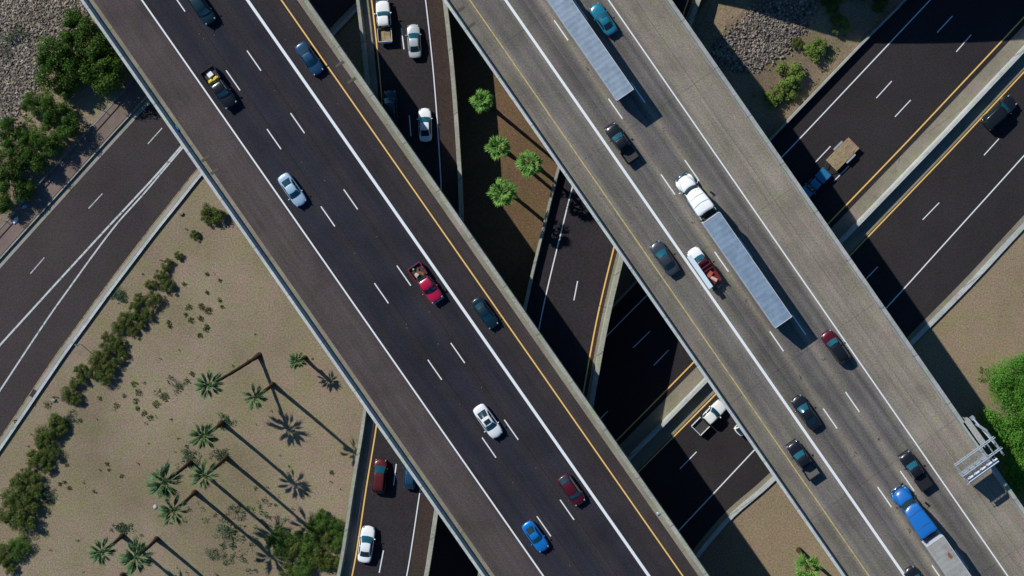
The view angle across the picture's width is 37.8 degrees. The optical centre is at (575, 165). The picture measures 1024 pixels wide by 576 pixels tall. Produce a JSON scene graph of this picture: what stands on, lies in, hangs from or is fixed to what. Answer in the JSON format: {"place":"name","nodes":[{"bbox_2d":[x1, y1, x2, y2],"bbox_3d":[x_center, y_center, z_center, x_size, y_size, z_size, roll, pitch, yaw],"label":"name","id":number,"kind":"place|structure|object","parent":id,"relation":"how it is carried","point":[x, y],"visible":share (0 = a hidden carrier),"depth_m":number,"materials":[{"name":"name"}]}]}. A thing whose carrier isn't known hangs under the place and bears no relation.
{"place":"outdoors","nodes":[
{"label":"outdoors","id":0,"kind":"place"},
{"bbox_2d":[0,80,145,254],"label":"pavement","id":1,"kind":"structure","parent":0,"point":[116,113],"depth_m":209.47,"materials":[{"name":"beige concrete"}]},
{"bbox_2d":[0,0,355,436],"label":"road","id":2,"kind":"structure","parent":0,"point":[123,170],"depth_m":209.48,"materials":[{"name":"grey asphalt"}]},
{"bbox_2d":[0,0,309,390],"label":"lane markings","id":3,"kind":"object","parent":2,"relation":"on","point":[173,156],"visible":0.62,"depth_m":209.46,"materials":[{"name":"white paint"}]},
{"bbox_2d":[0,4,356,444],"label":"gutter","id":4,"kind":"object","parent":2,"relation":"on","point":[75,181],"visible":0.62,"depth_m":209.46,"materials":[{"name":"concrete"}]},
{"bbox_2d":[0,2,355,437],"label":"edge line","id":5,"kind":"object","parent":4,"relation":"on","point":[120,267],"visible":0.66,"depth_m":209.45,"materials":[{"name":"paint"}]},
{"bbox_2d":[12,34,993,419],"bbox_3d":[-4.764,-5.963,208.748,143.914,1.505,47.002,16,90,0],"label":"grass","id":6,"kind":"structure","parent":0,"point":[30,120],"depth_m":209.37,"materials":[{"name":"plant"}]},
{"bbox_2d":[449,9,557,305],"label":"terrain","id":7,"kind":"structure","parent":0,"point":[507,237],"depth_m":206.20,"materials":[{"name":"soil"}]},
{"bbox_2d":[468,88,494,112],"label":"palm tree","id":8,"kind":"object","parent":7,"relation":"on","point":[487,103],"visible":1,"depth_m":193.02,"materials":[{"name":"green plant"}]},
{"bbox_2d":[484,135,510,160],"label":"palm tree","id":9,"kind":"object","parent":7,"relation":"on","point":[504,152],"visible":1,"depth_m":193.87,"materials":[{"name":"green plant"}]},
{"bbox_2d":[486,178,517,207],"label":"palm tree","id":10,"kind":"object","parent":7,"relation":"on","point":[504,193],"visible":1,"depth_m":193.71,"materials":[{"name":"green plant"}]},
{"bbox_2d":[515,149,542,178],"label":"palm tree","id":11,"kind":"object","parent":7,"relation":"on","point":[527,171],"visible":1,"depth_m":193.48,"materials":[{"name":"green plant"}]},
{"bbox_2d":[0,0,1023,575],"bbox_3d":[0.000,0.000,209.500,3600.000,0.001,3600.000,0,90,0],"label":"ground","id":12,"kind":"structure","parent":0,"point":[304,422],"depth_m":209.50,"materials":[{"name":"soil"}]},
{"bbox_2d":[0,163,22,194],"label":"tree","id":13,"kind":"object","parent":12,"relation":"on","point":[6,177],"visible":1,"depth_m":206.43,"materials":[{"name":"green plant"}]},
{"bbox_2d":[0,116,23,140],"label":"tree","id":14,"kind":"object","parent":12,"relation":"on","point":[6,123],"visible":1,"depth_m":207.22,"materials":[{"name":"green plant"}]},
{"bbox_2d":[0,480,28,512],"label":"shrub","id":15,"kind":"object","parent":12,"relation":"on","point":[14,494],"visible":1,"depth_m":208.01,"materials":[{"name":"green plant"}]},
{"bbox_2d":[0,136,29,170],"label":"tree","id":16,"kind":"object","parent":12,"relation":"on","point":[11,154],"visible":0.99,"depth_m":206.49,"materials":[{"name":"green plant"}]},
{"bbox_2d":[8,534,32,560],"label":"shrub","id":17,"kind":"object","parent":12,"relation":"on","point":[15,545],"visible":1,"depth_m":208.58,"materials":[{"name":"green plant"}]},
{"bbox_2d":[8,505,36,534],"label":"shrub","id":18,"kind":"object","parent":12,"relation":"on","point":[23,519],"visible":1,"depth_m":208.01,"materials":[{"name":"green plant"}]},
{"bbox_2d":[11,176,37,202],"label":"tree","id":19,"kind":"object","parent":12,"relation":"on","point":[25,190],"visible":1,"depth_m":207.41,"materials":[{"name":"green plant"}]},
{"bbox_2d":[15,484,41,513],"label":"shrub","id":20,"kind":"object","parent":12,"relation":"on","point":[24,497],"visible":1,"depth_m":208.09,"materials":[{"name":"green plant"}]},
{"bbox_2d":[16,128,43,150],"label":"tree","id":21,"kind":"object","parent":12,"relation":"on","point":[28,135],"visible":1,"depth_m":207.03,"materials":[{"name":"green plant"}]},
{"bbox_2d":[14,145,47,173],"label":"tree","id":22,"kind":"object","parent":12,"relation":"on","point":[38,163],"visible":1,"depth_m":206.80,"materials":[{"name":"green plant"}]},
{"bbox_2d":[20,91,44,117],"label":"tree","id":23,"kind":"object","parent":12,"relation":"on","point":[29,100],"visible":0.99,"depth_m":207.34,"materials":[{"name":"green plant"}]},
{"bbox_2d":[26,449,48,468],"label":"shrub","id":24,"kind":"object","parent":12,"relation":"on","point":[33,456],"visible":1,"depth_m":208.35,"materials":[{"name":"green plant"}]},
{"bbox_2d":[0,0,89,144],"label":"rocks","id":25,"kind":"object","parent":12,"relation":"on","point":[32,44],"visible":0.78,"depth_m":209.34,"materials":[{"name":"grey stone"}]},
{"bbox_2d":[33,422,56,447],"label":"shrub","id":26,"kind":"object","parent":12,"relation":"on","point":[46,435],"visible":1,"depth_m":208.25,"materials":[{"name":"green plant"}]},
{"bbox_2d":[35,130,65,157],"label":"tree","id":27,"kind":"object","parent":12,"relation":"on","point":[51,141],"visible":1,"depth_m":207.15,"materials":[{"name":"green plant"}]},
{"bbox_2d":[37,94,68,126],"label":"tree","id":28,"kind":"object","parent":12,"relation":"on","point":[47,102],"visible":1,"depth_m":207.01,"materials":[{"name":"green plant"}]},
{"bbox_2d":[33,50,74,90],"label":"tree","id":29,"kind":"object","parent":12,"relation":"on","point":[47,64],"visible":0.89,"depth_m":205.64,"materials":[{"name":"green plant"}]},
{"bbox_2d":[36,29,87,74],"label":"tree","id":30,"kind":"object","parent":12,"relation":"on","point":[61,47],"visible":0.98,"depth_m":205.01,"materials":[{"name":"green plant"}]},
{"bbox_2d":[50,72,82,99],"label":"tree","id":31,"kind":"object","parent":12,"relation":"on","point":[63,91],"visible":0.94,"depth_m":206.97,"materials":[{"name":"green plant"}]},
{"bbox_2d":[0,78,134,227],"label":"fence","id":32,"kind":"object","parent":12,"relation":"on","point":[70,149],"visible":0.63,"depth_m":208.71,"materials":[{"name":"silver metal"}]},
{"bbox_2d":[55,112,81,142],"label":"tree","id":33,"kind":"object","parent":12,"relation":"on","point":[69,129],"visible":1,"depth_m":206.85,"materials":[{"name":"green plant"}]},
{"bbox_2d":[0,95,147,259],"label":"concrete curb wall","id":34,"kind":"structure","parent":12,"relation":"on","point":[73,176],"depth_m":209.22,"materials":[{"name":"grey concrete"}]},
{"bbox_2d":[56,54,97,91],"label":"tree","id":35,"kind":"object","parent":12,"relation":"on","point":[84,71],"visible":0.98,"depth_m":205.69,"materials":[{"name":"green plant"}]},
{"bbox_2d":[62,6,98,46],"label":"tree","id":36,"kind":"object","parent":12,"relation":"on","point":[79,21],"visible":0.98,"depth_m":205.47,"materials":[{"name":"green plant"}]},
{"bbox_2d":[65,30,109,65],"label":"tree","id":37,"kind":"object","parent":12,"relation":"on","point":[80,40],"visible":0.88,"depth_m":205.22,"materials":[{"name":"green plant"}]},
{"bbox_2d":[83,32,117,75],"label":"tree","id":38,"kind":"object","parent":12,"relation":"on","point":[94,58],"visible":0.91,"depth_m":205.23,"materials":[{"name":"green plant"}]},
{"bbox_2d":[89,533,124,565],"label":"palm tree","id":39,"kind":"object","parent":12,"relation":"on","point":[100,555],"visible":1,"depth_m":200.29,"materials":[{"name":"green plant"}]},
{"bbox_2d":[91,52,129,97],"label":"tree","id":40,"kind":"object","parent":12,"relation":"on","point":[109,80],"visible":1,"depth_m":205.39,"materials":[{"name":"green plant"}]},
{"bbox_2d":[117,536,159,575],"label":"palm tree","id":41,"kind":"object","parent":12,"relation":"on","point":[128,557],"visible":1,"depth_m":199.09,"materials":[{"name":"green plant"}]},
{"bbox_2d":[144,459,192,500],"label":"palm tree","id":42,"kind":"object","parent":12,"relation":"on","point":[165,490],"visible":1,"depth_m":196.40,"materials":[{"name":"green plant"}]},
{"bbox_2d":[34,285,307,572],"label":"weeds","id":43,"kind":"object","parent":12,"relation":"on","point":[120,528],"visible":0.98,"depth_m":209.40,"materials":[{"name":"green plant"}]},
{"bbox_2d":[13,228,340,573],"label":"weeds","id":44,"kind":"object","parent":12,"relation":"on","point":[136,408],"visible":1,"depth_m":209.40,"materials":[{"name":"green plant"}]},
{"bbox_2d":[157,489,197,526],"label":"palm tree","id":45,"kind":"object","parent":12,"relation":"on","point":[165,510],"visible":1,"depth_m":197.84,"materials":[{"name":"green plant"}]},
{"bbox_2d":[0,7,356,450],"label":"concrete barrier","id":46,"kind":"object","parent":12,"relation":"on","point":[143,246],"visible":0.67,"depth_m":209.18,"materials":[{"name":"grey concrete"}]},
{"bbox_2d":[188,420,224,449],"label":"palm tree","id":47,"kind":"object","parent":12,"relation":"on","point":[198,432],"visible":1,"depth_m":198.44,"materials":[{"name":"green plant"}]},
{"bbox_2d":[188,455,228,491],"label":"palm tree","id":48,"kind":"object","parent":12,"relation":"on","point":[214,466],"visible":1,"depth_m":197.26,"materials":[{"name":"green plant"}]},
{"bbox_2d":[200,202,225,224],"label":"shrub","id":49,"kind":"object","parent":12,"relation":"on","point":[207,210],"visible":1,"depth_m":208.33,"materials":[{"name":"green plant"}]},
{"bbox_2d":[193,352,261,398],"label":"palm tree","id":50,"kind":"object","parent":12,"relation":"on","point":[215,383],"visible":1,"depth_m":200.13,"materials":[{"name":"green plant"}]},
{"bbox_2d":[243,381,275,411],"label":"palm tree","id":51,"kind":"object","parent":12,"relation":"on","point":[257,395],"visible":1,"depth_m":197.47,"materials":[{"name":"green plant"}]},
{"bbox_2d":[265,524,293,558],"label":"shrub","id":52,"kind":"object","parent":12,"relation":"on","point":[278,539],"visible":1,"depth_m":208.19,"materials":[{"name":"green plant"}]},
{"bbox_2d":[281,537,307,564],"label":"shrub","id":53,"kind":"object","parent":12,"relation":"on","point":[294,544],"visible":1,"depth_m":208.30,"materials":[{"name":"green plant"}]},
{"bbox_2d":[293,555,314,575],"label":"shrub","id":54,"kind":"object","parent":12,"relation":"on","point":[304,567],"visible":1,"depth_m":208.31,"materials":[{"name":"green plant"}]},
{"bbox_2d":[292,523,317,554],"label":"shrub","id":55,"kind":"object","parent":12,"relation":"on","point":[306,546],"visible":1,"depth_m":208.24,"materials":[{"name":"green plant"}]},
{"bbox_2d":[308,543,332,570],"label":"shrub","id":56,"kind":"object","parent":12,"relation":"on","point":[316,558],"visible":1,"depth_m":208.31,"materials":[{"name":"green plant"}]},
{"bbox_2d":[80,0,709,575],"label":"overpass","id":57,"kind":"object","parent":12,"relation":"on","point":[356,234],"visible":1,"depth_m":193.09,"materials":[{"name":"beige concrete"}]},
{"bbox_2d":[188,0,215,24],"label":"suv","id":58,"kind":"object","parent":57,"relation":"on","point":[206,14],"visible":1,"depth_m":191.87,"materials":[{"name":"paint"}]},
{"bbox_2d":[200,65,237,110],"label":"pickup truck","id":59,"kind":"object","parent":57,"relation":"on","point":[224,94],"visible":1,"depth_m":191.93,"materials":[{"name":"black paint"}]},
{"bbox_2d":[277,172,306,206],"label":"car","id":60,"kind":"object","parent":57,"relation":"on","point":[292,189],"visible":1,"depth_m":192.09,"materials":[{"name":"paint"}]},
{"bbox_2d":[294,40,323,75],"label":"car","id":61,"kind":"object","parent":57,"relation":"on","point":[309,59],"visible":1,"depth_m":192.09,"materials":[{"name":"blue paint"}]},
{"bbox_2d":[408,261,443,304],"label":"pickup truck","id":62,"kind":"object","parent":57,"relation":"on","point":[430,289],"visible":1,"depth_m":191.98,"materials":[{"name":"red paint"}]},
{"bbox_2d":[470,296,498,328],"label":"car","id":63,"kind":"object","parent":57,"relation":"on","point":[485,313],"visible":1,"depth_m":192.13,"materials":[{"name":"paint"}]},
{"bbox_2d":[472,403,502,438],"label":"car","id":64,"kind":"object","parent":57,"relation":"on","point":[491,425],"visible":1,"depth_m":192.06,"materials":[{"name":"white paint"}]},
{"bbox_2d":[521,520,548,552],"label":"car","id":65,"kind":"object","parent":57,"relation":"on","point":[535,536],"visible":1,"depth_m":192.17,"materials":[{"name":"blue paint"}]},
{"bbox_2d":[557,473,584,506],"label":"car","id":66,"kind":"object","parent":57,"relation":"on","point":[572,490],"visible":1,"depth_m":191.86,"materials":[{"name":"red paint"}]},
{"bbox_2d":[337,0,463,575],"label":"ramp bridge","id":67,"kind":"structure","parent":12,"relation":"on","point":[399,518],"depth_m":201.59,"materials":[{"name":"beige concrete"}]},
{"bbox_2d":[358,525,375,562],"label":"car","id":68,"kind":"object","parent":67,"relation":"on","point":[366,543],"visible":1,"depth_m":200.52,"materials":[{"name":"white paint"}]},
{"bbox_2d":[372,458,387,493],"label":"minivan","id":69,"kind":"object","parent":67,"relation":"on","point":[379,476],"visible":1,"depth_m":200.17,"materials":[{"name":"paint"}]},
{"bbox_2d":[374,0,392,43],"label":"pickup truck","id":70,"kind":"object","parent":67,"relation":"on","point":[383,13],"visible":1,"depth_m":200.42,"materials":[{"name":"white paint"}]},
{"bbox_2d":[381,90,398,122],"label":"car","id":71,"kind":"object","parent":67,"relation":"on","point":[390,105],"visible":0.74,"depth_m":200.32,"materials":[{"name":"paint"}]},
{"bbox_2d":[405,24,421,57],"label":"car","id":72,"kind":"object","parent":67,"relation":"on","point":[413,35],"visible":1,"depth_m":200.59,"materials":[{"name":"silver metal"}]},
{"bbox_2d":[417,108,432,141],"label":"car","id":73,"kind":"object","parent":67,"relation":"on","point":[425,118],"visible":1,"depth_m":200.60,"materials":[{"name":"white paint"}]},
{"bbox_2d":[478,0,700,575],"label":"ramp bridge","id":74,"kind":"structure","parent":12,"relation":"on","point":[573,281],"depth_m":200.99,"materials":[{"name":"beige concrete"}]},
{"bbox_2d":[443,0,1023,575],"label":"overpass","id":75,"kind":"object","parent":12,"relation":"on","point":[881,382],"visible":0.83,"depth_m":193.09,"materials":[{"name":"beige concrete"}]},
{"bbox_2d":[546,0,633,101],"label":"semi truck","id":76,"kind":"object","parent":75,"relation":"on","point":[597,55],"visible":1,"depth_m":189.02,"materials":[{"name":"grey metal"}]},
{"bbox_2d":[590,3,616,36],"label":"car","id":77,"kind":"object","parent":75,"relation":"on","point":[602,18],"visible":1,"depth_m":192.14,"materials":[{"name":"teal paint"}]},
{"bbox_2d":[604,122,638,164],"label":"pickup truck","id":78,"kind":"object","parent":75,"relation":"on","point":[619,140],"visible":1,"depth_m":192.00,"materials":[{"name":"black paint"}]},
{"bbox_2d":[650,241,679,276],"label":"car","id":79,"kind":"object","parent":75,"relation":"on","point":[664,258],"visible":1,"depth_m":192.06,"materials":[{"name":"grey paint"}]},
{"bbox_2d":[686,246,721,290],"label":"work truck","id":80,"kind":"object","parent":75,"relation":"on","point":[703,263],"visible":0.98,"depth_m":192.03,"materials":[{"name":"white paint"}]},
{"bbox_2d":[674,171,791,327],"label":"semi truck","id":81,"kind":"object","parent":75,"relation":"on","point":[746,269],"visible":1,"depth_m":189.02,"materials":[{"name":"grey metal"}]},
{"bbox_2d":[785,438,820,480],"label":"pickup truck","id":82,"kind":"object","parent":75,"relation":"on","point":[801,457],"visible":1,"depth_m":192.03,"materials":[{"name":"black paint"}]},
{"bbox_2d":[791,395,820,430],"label":"car","id":83,"kind":"object","parent":75,"relation":"on","point":[805,412],"visible":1,"depth_m":192.06,"materials":[{"name":"black paint"}]},
{"bbox_2d":[821,330,850,364],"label":"suv","id":84,"kind":"object","parent":75,"relation":"on","point":[835,346],"visible":1,"depth_m":191.70,"materials":[{"name":"red paint"}]},
{"bbox_2d":[898,449,932,491],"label":"pickup truck","id":85,"kind":"object","parent":75,"relation":"on","point":[915,471],"visible":1,"depth_m":191.94,"materials":[{"name":"black paint"}]},
{"bbox_2d":[889,483,970,575],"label":"semi truck","id":86,"kind":"object","parent":75,"relation":"on","point":[943,554],"visible":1,"depth_m":189.47,"materials":[{"name":"blue metal"}]},
{"bbox_2d":[954,415,1004,484],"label":"sign gantry","id":87,"kind":"object","parent":75,"relation":"on","point":[983,459],"visible":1,"depth_m":187.84,"materials":[{"name":"silver metal"}]},
{"bbox_2d":[612,0,905,308],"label":"concrete barrier","id":88,"kind":"object","parent":12,"relation":"on","point":[808,99],"visible":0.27,"depth_m":208.50,"materials":[{"name":"grey concrete"}]},
{"bbox_2d":[793,547,821,575],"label":"palm tree","id":89,"kind":"object","parent":12,"relation":"on","point":[803,561],"visible":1,"depth_m":199.90,"materials":[{"name":"green plant"}]},
{"bbox_2d":[693,216,1023,558],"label":"concrete barrier","id":90,"kind":"object","parent":12,"relation":"on","point":[913,340],"visible":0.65,"depth_m":209.16,"materials":[{"name":"grey concrete"}]},
{"bbox_2d":[978,386,1023,460],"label":"tree","id":91,"kind":"object","parent":12,"relation":"on","point":[1010,429],"visible":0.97,"depth_m":205.75,"materials":[{"name":"green plant"}]},
{"bbox_2d":[986,351,1023,413],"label":"tree","id":92,"kind":"object","parent":12,"relation":"on","point":[1003,375],"visible":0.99,"depth_m":206.34,"materials":[{"name":"green plant"}]},
{"bbox_2d":[997,446,1023,499],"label":"tree","id":93,"kind":"object","parent":12,"relation":"on","point":[1013,471],"visible":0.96,"depth_m":205.93,"materials":[{"name":"green plant"}]},
{"bbox_2d":[429,0,1023,575],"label":"road","id":94,"kind":"structure","parent":0,"point":[919,68],"depth_m":209.48,"materials":[{"name":"black asphalt"}]},
{"bbox_2d":[691,399,725,435],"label":"pickup truck","id":95,"kind":"object","parent":94,"relation":"on","point":[712,414],"visible":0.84,"depth_m":208.35,"materials":[{"name":"white paint"}]},
{"bbox_2d":[601,0,1023,530],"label":"lane markings","id":96,"kind":"object","parent":94,"relation":"on","point":[834,180],"visible":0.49,"depth_m":209.47,"materials":[{"name":"white paint"}]},
{"bbox_2d":[802,167,830,196],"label":"pickup truck","id":97,"kind":"object","parent":94,"relation":"on","point":[811,186],"visible":0.78,"depth_m":208.40,"materials":[{"name":"paint"}]},
{"bbox_2d":[616,17,1023,472],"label":"edge line","id":98,"kind":"object","parent":94,"relation":"on","point":[842,209],"visible":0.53,"depth_m":209.47,"materials":[{"name":"paint"}]},
{"bbox_2d":[824,137,858,171],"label":"flatbed trailer","id":99,"kind":"object","parent":94,"relation":"on","point":[842,153],"visible":1,"depth_m":208.57,"materials":[{"name":"brown wood"}]},
{"bbox_2d":[980,95,1016,130],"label":"suv","id":100,"kind":"object","parent":94,"relation":"on","point":[1002,109],"visible":1,"depth_m":207.81,"materials":[{"name":"black paint"}]},
{"bbox_2d":[691,0,901,137],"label":"hillside","id":101,"kind":"structure","parent":0,"point":[712,17],"depth_m":208.34,"materials":[{"name":"soil"}]},
{"bbox_2d":[712,0,821,73],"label":"rocks","id":102,"kind":"object","parent":101,"relation":"on","point":[741,39],"visible":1,"depth_m":206.91,"materials":[{"name":"grey stone"}]},
{"bbox_2d":[763,87,784,109],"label":"shrub","id":103,"kind":"object","parent":101,"relation":"on","point":[770,97],"visible":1,"depth_m":207.87,"materials":[{"name":"green plant"}]},
{"bbox_2d":[775,61,806,89],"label":"shrub","id":104,"kind":"object","parent":101,"relation":"on","point":[789,81],"visible":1,"depth_m":207.55,"materials":[{"name":"green plant"}]},
{"bbox_2d":[803,37,827,63],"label":"shrub","id":105,"kind":"object","parent":101,"relation":"on","point":[811,49],"visible":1,"depth_m":207.63,"materials":[{"name":"green plant"}]},
{"bbox_2d":[829,12,849,34],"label":"shrub","id":106,"kind":"object","parent":101,"relation":"on","point":[843,22],"visible":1,"depth_m":207.99,"materials":[{"name":"green plant"}]},
{"bbox_2d":[619,26,1023,470],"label":"median paving","id":107,"kind":"structure","parent":0,"point":[855,212],"depth_m":209.44,"materials":[{"name":"beige concrete"}]},
{"bbox_2d":[627,46,1023,459],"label":"concrete barrier","id":108,"kind":"object","parent":107,"relation":"on","point":[853,227],"visible":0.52,"depth_m":208.13,"materials":[{"name":"grey concrete"}]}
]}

